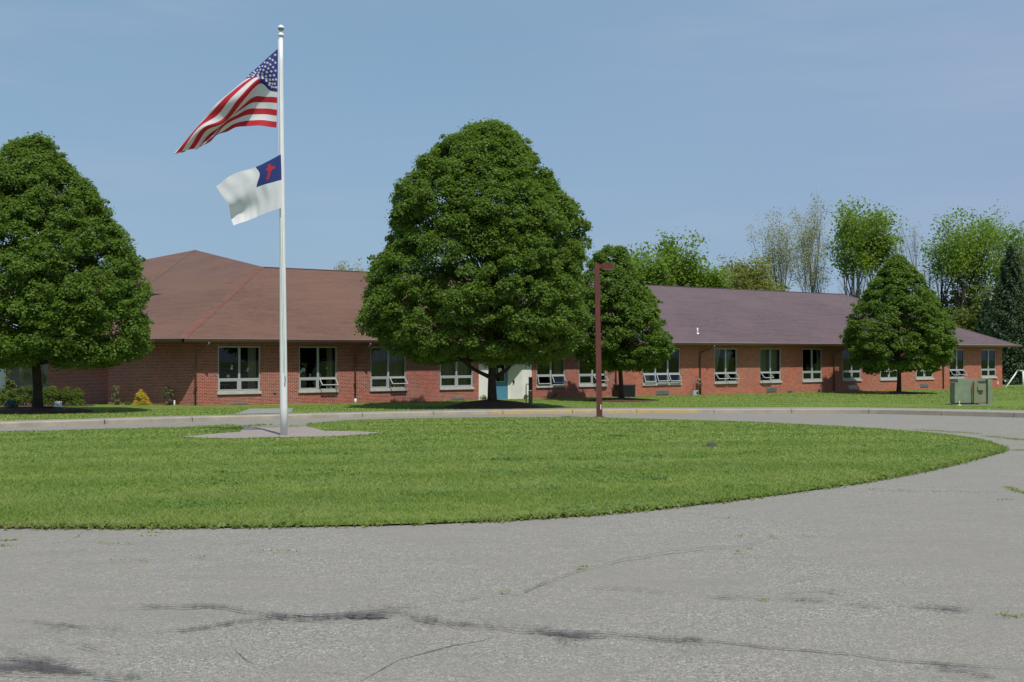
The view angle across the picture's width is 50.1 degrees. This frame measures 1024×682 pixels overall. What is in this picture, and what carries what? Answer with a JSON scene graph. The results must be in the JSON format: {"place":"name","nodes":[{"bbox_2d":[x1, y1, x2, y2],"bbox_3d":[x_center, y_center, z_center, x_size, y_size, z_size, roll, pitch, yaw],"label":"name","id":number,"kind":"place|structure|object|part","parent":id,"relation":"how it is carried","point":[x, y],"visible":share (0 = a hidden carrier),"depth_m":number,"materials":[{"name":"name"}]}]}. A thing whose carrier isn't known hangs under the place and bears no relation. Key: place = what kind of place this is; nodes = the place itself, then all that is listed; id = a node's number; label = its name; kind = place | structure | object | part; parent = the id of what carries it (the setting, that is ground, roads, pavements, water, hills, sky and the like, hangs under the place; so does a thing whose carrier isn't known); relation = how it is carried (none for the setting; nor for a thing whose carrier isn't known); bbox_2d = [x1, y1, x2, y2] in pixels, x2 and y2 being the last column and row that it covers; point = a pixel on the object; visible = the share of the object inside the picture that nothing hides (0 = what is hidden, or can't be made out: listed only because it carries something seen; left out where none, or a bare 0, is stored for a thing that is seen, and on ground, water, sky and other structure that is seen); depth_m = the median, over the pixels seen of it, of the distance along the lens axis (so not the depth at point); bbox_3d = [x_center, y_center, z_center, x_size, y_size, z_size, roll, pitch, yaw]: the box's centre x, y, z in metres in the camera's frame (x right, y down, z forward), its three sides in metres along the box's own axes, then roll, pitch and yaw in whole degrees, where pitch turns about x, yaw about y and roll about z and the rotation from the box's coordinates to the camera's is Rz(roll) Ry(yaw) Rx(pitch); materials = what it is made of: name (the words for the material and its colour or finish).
{"place":"outdoors","nodes":[
{"label":"outdoors","id":0,"kind":"place"},
{"bbox_2d":[0,416,1002,526],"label":"grass island","id":1,"kind":"structure","parent":0,"point":[448,510],"depth_m":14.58,"materials":[{"name":"green plant"}]},
{"bbox_2d":[0,518,214,527],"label":"dry grass","id":2,"kind":"structure","parent":1,"relation":"on","point":[70,522],"depth_m":10.56,"materials":[{"name":"beige"}]},
{"bbox_2d":[183,425,379,437],"bbox_3d":[-5.268,2.245,27.559,4.237,0.319,9.185,0,-1,-4],"label":"paved pad","id":3,"kind":"object","parent":1,"relation":"on","point":[263,431],"visible":0.81,"depth_m":24.71,"materials":[{"name":"concrete"}]},
{"bbox_2d":[278,25,287,434],"bbox_3d":[-5.037,-2.439,24.069,0.240,9.042,0.174,0,-1,0],"label":"flagpole","id":4,"kind":"object","parent":3,"relation":"on","point":[283,375],"visible":0.98,"depth_m":24.02,"materials":[{"name":"white metal"}]},
{"bbox_2d":[174,49,277,153],"bbox_3d":[-6.279,-5.258,24.051,2.233,2.322,0.565,0,-1,11],"label":"flag","id":5,"kind":"object","parent":4,"relation":"attached to","point":[251,100],"visible":1,"depth_m":24.05,"materials":[{"name":"red fabric"}]},
{"bbox_2d":[216,154,281,224],"bbox_3d":[-5.743,-3.301,24.009,1.449,1.549,0.240,0,-1,2],"label":"flag","id":6,"kind":"object","parent":4,"relation":"attached to","point":[250,194],"visible":1,"depth_m":23.93,"materials":[{"name":"white fabric"}]},
{"bbox_2d":[0,422,992,513],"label":"clover","id":7,"kind":"object","parent":1,"relation":"on","point":[657,476],"visible":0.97,"depth_m":16.75,"materials":[{"name":"green plant"}]},
{"bbox_2d":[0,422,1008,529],"bbox_3d":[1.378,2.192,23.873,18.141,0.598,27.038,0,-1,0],"label":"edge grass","id":8,"kind":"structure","parent":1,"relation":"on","point":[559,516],"depth_m":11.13,"materials":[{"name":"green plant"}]},
{"bbox_2d":[0,417,1009,529],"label":"edge weeds","id":9,"kind":"object","parent":1,"relation":"on","point":[628,508],"visible":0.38,"depth_m":11.43,"materials":[{"name":"green plant"}]},
{"bbox_2d":[594,263,613,416],"bbox_3d":[3.070,0.057,37.401,0.854,5.406,0.663,0,-1,0],"label":"lamp post","id":10,"kind":"object","parent":1,"relation":"on","point":[605,266],"visible":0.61,"depth_m":37.31,"materials":[{"name":"metal"}]},
{"bbox_2d":[706,442,717,446],"bbox_3d":[3.742,1.945,20.508,0.237,0.111,0.215,-1,-1,40],"label":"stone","id":11,"kind":"object","parent":1,"relation":"on","point":[712,444],"visible":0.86,"depth_m":20.45,"materials":[{"name":"grey stone"}]},
{"bbox_2d":[0,413,1023,681],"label":"road","id":12,"kind":"structure","parent":0,"point":[910,559],"depth_m":7.67,"materials":[{"name":"grey asphalt"}]},
{"bbox_2d":[0,409,1023,427],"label":"kerb","id":13,"kind":"structure","parent":12,"relation":"on","point":[489,412],"depth_m":40.53,"materials":[{"name":"concrete"}]},
{"bbox_2d":[0,423,1023,680],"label":"asphalt cracks","id":14,"kind":"object","parent":12,"relation":"on","point":[44,667],"visible":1,"depth_m":6.36,"materials":[{"name":"grey asphalt"}]},
{"bbox_2d":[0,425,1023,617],"bbox_3d":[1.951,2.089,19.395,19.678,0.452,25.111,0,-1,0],"label":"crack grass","id":15,"kind":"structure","parent":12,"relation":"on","point":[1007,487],"depth_m":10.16,"materials":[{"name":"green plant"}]},
{"bbox_2d":[0,383,1023,420],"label":"lawn","id":16,"kind":"structure","parent":0,"point":[101,406],"depth_m":50.51,"materials":[{"name":"green plant"}]},
{"bbox_2d":[0,350,47,390],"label":"annex building","id":17,"kind":"structure","parent":16,"relation":"on","point":[13,376],"depth_m":75.77,"materials":[{"name":"white paint"}]},
{"bbox_2d":[15,365,47,396],"bbox_3d":[-24.065,1.980,54.980,1.625,2.251,1.486,0,-1,0],"label":"weeping tree","id":18,"kind":"object","parent":16,"relation":"on","point":[23,377],"visible":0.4,"depth_m":54.76,"materials":[{"name":"green plant"}]},
{"bbox_2d":[0,406,94,413],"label":"mulch ring","id":19,"kind":"object","parent":16,"relation":"on","point":[39,410],"visible":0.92,"depth_m":39.14,"materials":[{"name":"brown soil"}]},
{"bbox_2d":[0,402,94,407],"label":"mulch bed","id":20,"kind":"object","parent":16,"relation":"on","point":[27,405],"visible":0.37,"depth_m":48.81,"materials":[{"name":"brown soil"}]},
{"bbox_2d":[0,388,19,405],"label":"yew shrub","id":21,"kind":"object","parent":20,"relation":"on","point":[10,395],"visible":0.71,"depth_m":48.41,"materials":[{"name":"green plant"}]},
{"bbox_2d":[3,370,16,394],"bbox_3d":[-24.250,2.242,52.992,0.613,1.664,0.488,0,-1,0],"label":"arborvitae","id":22,"kind":"object","parent":20,"relation":"on","point":[12,386],"visible":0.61,"depth_m":52.97,"materials":[{"name":"green plant"}]},
{"bbox_2d":[2,399,18,407],"bbox_3d":[-21.012,2.637,45.962,0.614,0.494,0.564,0,-1,29],"label":"blue juniper","id":23,"kind":"object","parent":20,"relation":"on","point":[11,403],"visible":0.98,"depth_m":45.86,"materials":[{"name":"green plant"}]},
{"bbox_2d":[13,384,32,405],"bbox_3d":[-21.811,2.464,48.947,1.205,1.053,0.966,0,-1,0],"label":"yew shrub","id":24,"kind":"object","parent":20,"relation":"on","point":[23,399],"visible":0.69,"depth_m":48.80,"materials":[{"name":"green plant"}]},
{"bbox_2d":[42,385,67,404],"bbox_3d":[-20.678,2.490,49.390,1.435,1.041,1.185,0,-1,0],"label":"yew shrub","id":25,"kind":"object","parent":20,"relation":"on","point":[53,394],"visible":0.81,"depth_m":49.25,"materials":[{"name":"green plant"}]},
{"bbox_2d":[58,385,86,404],"bbox_3d":[-19.955,2.498,49.715,1.293,1.039,1.189,0,-1,0],"label":"yew shrub","id":26,"kind":"object","parent":20,"relation":"on","point":[76,397],"visible":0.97,"depth_m":49.48,"materials":[{"name":"green plant"}]},
{"bbox_2d":[53,401,63,406],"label":"garden block","id":27,"kind":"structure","parent":16,"relation":"on","point":[58,403],"depth_m":46.71,"materials":[{"name":"white concrete"}]},
{"bbox_2d":[0,130,157,406],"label":"maple tree","id":28,"kind":"object","parent":16,"relation":"on","point":[61,329],"visible":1,"depth_m":38.34,"materials":[{"name":"green plant"}]},
{"bbox_2d":[110,385,120,404],"bbox_3d":[-18.213,2.531,50.373,0.478,1.002,0.432,0,-1,-19],"label":"rose shrub","id":29,"kind":"object","parent":16,"relation":"on","point":[117,400],"visible":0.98,"depth_m":50.31,"materials":[{"name":"green plant"}]},
{"bbox_2d":[132,389,152,404],"bbox_3d":[-16.707,2.593,49.549,0.864,0.840,0.750,0,-1,0],"label":"golden conifer","id":30,"kind":"object","parent":16,"relation":"on","point":[139,396],"visible":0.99,"depth_m":49.48,"materials":[{"name":"yellow plant"}]},
{"bbox_2d":[162,387,173,404],"bbox_3d":[-15.482,2.526,49.294,0.547,0.948,0.472,0,-1,-27],"label":"rose shrub","id":31,"kind":"object","parent":16,"relation":"on","point":[171,394],"visible":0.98,"depth_m":49.23,"materials":[{"name":"green plant"}]},
{"bbox_2d":[237,408,293,413],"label":"walkway","id":32,"kind":"structure","parent":16,"relation":"on","point":[262,410],"depth_m":42.05,"materials":[{"name":"concrete"}]},
{"bbox_2d":[334,257,368,270],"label":"broadleaf tree","id":33,"kind":"object","parent":16,"relation":"on","point":[344,268],"visible":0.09,"depth_m":106.96,"materials":[{"name":"green plant"}]},
{"bbox_2d":[354,115,594,399],"bbox_3d":[-1.523,-3.342,46.879,10.135,12.589,10.724,0,-1,0],"label":"maple tree","id":34,"kind":"object","parent":16,"relation":"on","point":[498,160],"visible":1,"depth_m":43.90,"materials":[{"name":"green plant"}]},
{"bbox_2d":[444,400,540,408],"bbox_3d":[-0.853,2.694,46.600,4.383,0.422,4.486,0,-1,0],"label":"mulch ring","id":35,"kind":"object","parent":16,"relation":"on","point":[492,404],"visible":0.85,"depth_m":45.47,"materials":[{"name":"brown soil"}]},
{"bbox_2d":[1,250,1021,404],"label":"school building","id":36,"kind":"structure","parent":16,"relation":"on","point":[215,333],"depth_m":58.41,"materials":[{"name":"brick"}]},
{"bbox_2d":[217,346,261,394],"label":"window","id":37,"kind":"structure","parent":36,"relation":"in","point":[251,369],"depth_m":50.39,"materials":[{"name":"metal"}]},
{"bbox_2d":[298,347,338,392],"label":"window","id":38,"kind":"structure","parent":36,"relation":"in","point":[329,378],"depth_m":52.39,"materials":[{"name":"metal"}]},
{"bbox_2d":[370,347,407,390],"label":"window","id":39,"kind":"structure","parent":36,"relation":"in","point":[386,371],"depth_m":54.52,"materials":[{"name":"metal"}]},
{"bbox_2d":[439,347,473,389],"bbox_3d":[-2.933,1.481,56.713,2.071,2.410,0.417,0,-1,-34],"label":"window","id":40,"kind":"structure","parent":36,"relation":"in","point":[457,376],"depth_m":56.76,"materials":[{"name":"metal"}]},
{"bbox_2d":[496,364,507,398],"bbox_3d":[-0.611,1.656,58.764,0.881,2.950,0.060,0,-1,-34],"label":"door","id":41,"kind":"structure","parent":36,"relation":"in","point":[501,386],"depth_m":58.83,"materials":[{"name":"blue metal"}]},
{"bbox_2d":[536,356,566,387],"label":"window","id":42,"kind":"structure","parent":36,"relation":"in","point":[557,366],"depth_m":60.15,"materials":[{"name":"metal"}]},
{"bbox_2d":[578,369,608,386],"bbox_3d":[4.577,1.475,61.534,2.024,2.178,0.496,0,-1,-34],"label":"window","id":43,"kind":"structure","parent":36,"relation":"in","point":[592,384],"depth_m":61.59,"materials":[{"name":"metal"}]},
{"bbox_2d":[642,348,681,385],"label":"window","id":44,"kind":"structure","parent":36,"relation":"in","point":[646,375],"depth_m":64.61,"materials":[{"name":"metal"}]},
{"bbox_2d":[714,348,739,383],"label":"window","id":45,"kind":"structure","parent":36,"relation":"in","point":[726,351],"depth_m":67.52,"materials":[{"name":"metal"}]},
{"bbox_2d":[760,349,781,382],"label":"window","id":46,"kind":"structure","parent":36,"relation":"in","point":[768,357],"depth_m":69.90,"materials":[{"name":"metal"}]},
{"bbox_2d":[802,349,822,381],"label":"window","id":47,"kind":"structure","parent":36,"relation":"in","point":[811,371],"depth_m":72.04,"materials":[{"name":"metal"}]},
{"bbox_2d":[842,349,861,380],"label":"window","id":48,"kind":"structure","parent":36,"relation":"in","point":[851,371],"depth_m":74.12,"materials":[{"name":"metal"}]},
{"bbox_2d":[880,367,896,380],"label":"window","id":49,"kind":"structure","parent":36,"relation":"in","point":[888,377],"depth_m":76.32,"materials":[{"name":"metal"}]},
{"bbox_2d":[916,370,933,379],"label":"window","id":50,"kind":"structure","parent":36,"relation":"in","point":[924,377],"depth_m":78.55,"materials":[{"name":"metal"}]},
{"bbox_2d":[949,349,967,378],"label":"window","id":51,"kind":"structure","parent":36,"relation":"in","point":[956,370],"depth_m":80.81,"materials":[{"name":"metal"}]},
{"bbox_2d":[981,349,996,377],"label":"window","id":52,"kind":"structure","parent":36,"relation":"in","point":[982,376],"depth_m":83.03,"materials":[{"name":"metal"}]},
{"bbox_2d":[526,377,532,404],"bbox_3d":[0.773,2.338,49.525,0.316,1.420,0.200,0,-1,0],"label":"utility post","id":53,"kind":"object","parent":16,"relation":"on","point":[530,397],"visible":0.86,"depth_m":49.43,"materials":[{"name":"metal"}]},
{"bbox_2d":[588,397,651,401],"bbox_3d":[5.573,3.008,55.948,3.430,0.246,3.435,0,-1,0],"label":"mulch ring","id":54,"kind":"object","parent":16,"relation":"on","point":[624,399],"visible":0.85,"depth_m":55.10,"materials":[{"name":"brown soil"}]},
{"bbox_2d":[612,384,635,396],"bbox_3d":[6.366,2.826,62.172,1.010,0.730,0.860,0,-1,-34],"label":"air conditioner","id":55,"kind":"object","parent":16,"relation":"on","point":[629,390],"visible":0.66,"depth_m":61.93,"materials":[{"name":"black paint"}]},
{"bbox_2d":[573,244,676,397],"bbox_3d":[5.347,-0.915,56.051,6.003,8.162,5.661,0,-1,0],"label":"maple tree","id":56,"kind":"object","parent":16,"relation":"on","point":[626,291],"visible":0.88,"depth_m":54.56,"materials":[{"name":"green plant"}]},
{"bbox_2d":[628,226,735,288],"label":"broadleaf tree","id":57,"kind":"object","parent":16,"relation":"on","point":[670,268],"visible":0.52,"depth_m":106.70,"materials":[{"name":"green plant"}]},
{"bbox_2d":[691,378,701,394],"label":"gas meter","id":58,"kind":"object","parent":16,"relation":"on","point":[694,392],"visible":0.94,"depth_m":65.58,"materials":[{"name":"metal"}]},
{"bbox_2d":[716,254,778,288],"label":"broadleaf tree","id":59,"kind":"object","parent":16,"relation":"on","point":[732,264],"visible":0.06,"depth_m":115.14,"materials":[{"name":"green plant"}]},
{"bbox_2d":[722,242,798,290],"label":"broadleaf tree","id":60,"kind":"object","parent":16,"relation":"on","point":[755,280],"visible":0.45,"depth_m":111.24,"materials":[{"name":"green plant"}]},
{"bbox_2d":[762,223,804,290],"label":"poplar tree","id":61,"kind":"object","parent":16,"relation":"on","point":[786,263],"visible":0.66,"depth_m":118.76,"materials":[{"name":"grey plant"}]},
{"bbox_2d":[745,190,829,291],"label":"poplar tree","id":62,"kind":"object","parent":16,"relation":"on","point":[806,264],"visible":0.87,"depth_m":119.67,"materials":[{"name":"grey plant"}]},
{"bbox_2d":[783,202,834,292],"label":"poplar tree","id":63,"kind":"object","parent":16,"relation":"on","point":[824,267],"visible":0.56,"depth_m":122.92,"materials":[{"name":"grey plant"}]},
{"bbox_2d":[823,195,906,297],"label":"broadleaf tree","id":64,"kind":"object","parent":16,"relation":"on","point":[853,234],"visible":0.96,"depth_m":115.54,"materials":[{"name":"green plant"}]},
{"bbox_2d":[850,201,907,288],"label":"broadleaf tree","id":65,"kind":"object","parent":16,"relation":"on","point":[884,248],"visible":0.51,"depth_m":115.30,"materials":[{"name":"green plant"}]},
{"bbox_2d":[874,391,923,393],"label":"mulch ring","id":66,"kind":"object","parent":16,"relation":"on","point":[895,392],"visible":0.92,"depth_m":68.19,"materials":[{"name":"brown soil"}]},
{"bbox_2d":[838,253,963,390],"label":"maple tree","id":67,"kind":"object","parent":16,"relation":"on","point":[926,335],"visible":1,"depth_m":67.55,"materials":[{"name":"green plant"}]},
{"bbox_2d":[895,217,943,292],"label":"poplar tree","id":68,"kind":"object","parent":16,"relation":"on","point":[916,265],"visible":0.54,"depth_m":117.68,"materials":[{"name":"grey plant"}]},
{"bbox_2d":[856,281,1023,376],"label":"undergrowth","id":69,"kind":"object","parent":16,"relation":"on","point":[965,316],"visible":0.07,"depth_m":108.12,"materials":[{"name":"green plant"}]},
{"bbox_2d":[914,205,989,312],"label":"broadleaf tree","id":70,"kind":"object","parent":16,"relation":"on","point":[955,263],"visible":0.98,"depth_m":110.58,"materials":[{"name":"green plant"}]},
{"bbox_2d":[947,379,991,404],"bbox_3d":[21.409,2.409,51.188,1.803,1.266,1.020,0,-1,0],"label":"transformer cabinet","id":71,"kind":"object","parent":16,"relation":"on","point":[961,390],"visible":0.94,"depth_m":50.97,"materials":[{"name":"metal"}]},
{"bbox_3d":[21.712,2.386,50.886,0.589,0.985,0.175,0,-1,0],"label":"cabinet door","id":72,"kind":"part","parent":71,"relation":"part of","materials":[{"name":"metal"}]},
{"bbox_2d":[933,209,1011,322],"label":"broadleaf tree","id":73,"kind":"object","parent":16,"relation":"on","point":[977,278],"visible":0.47,"depth_m":111.98,"materials":[{"name":"green plant"}]},
{"bbox_2d":[974,296,1007,376],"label":"spruce tree","id":74,"kind":"object","parent":16,"relation":"on","point":[981,322],"visible":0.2,"depth_m":103.80,"materials":[{"name":"green plant"}]},
{"bbox_2d":[970,199,1023,292],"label":"broadleaf tree","id":75,"kind":"object","parent":16,"relation":"on","point":[999,230],"visible":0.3,"depth_m":115.52,"materials":[{"name":"green plant"}]},
{"bbox_2d":[978,243,1023,384],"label":"spruce tree","id":76,"kind":"object","parent":16,"relation":"on","point":[1011,274],"visible":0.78,"depth_m":96.42,"materials":[{"name":"green plant"}]},
{"bbox_2d":[989,220,1023,300],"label":"broadleaf tree","id":77,"kind":"object","parent":16,"relation":"on","point":[1019,253],"visible":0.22,"depth_m":111.51,"materials":[{"name":"green plant"}]},
{"bbox_2d":[1005,370,1023,388],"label":"goal frame","id":78,"kind":"object","parent":16,"relation":"on","point":[1013,377],"visible":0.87,"depth_m":81.67,"materials":[{"name":"white metal"}]},
{"bbox_2d":[0,407,1023,421],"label":"sidewalk","id":79,"kind":"structure","parent":0,"point":[544,409],"depth_m":42.34,"materials":[{"name":"concrete"}]},
{"bbox_2d":[0,0,1023,328],"label":"sky","id":80,"kind":"structure","parent":0,"point":[710,117],"materials":[{"name":"blue"}]}
]}

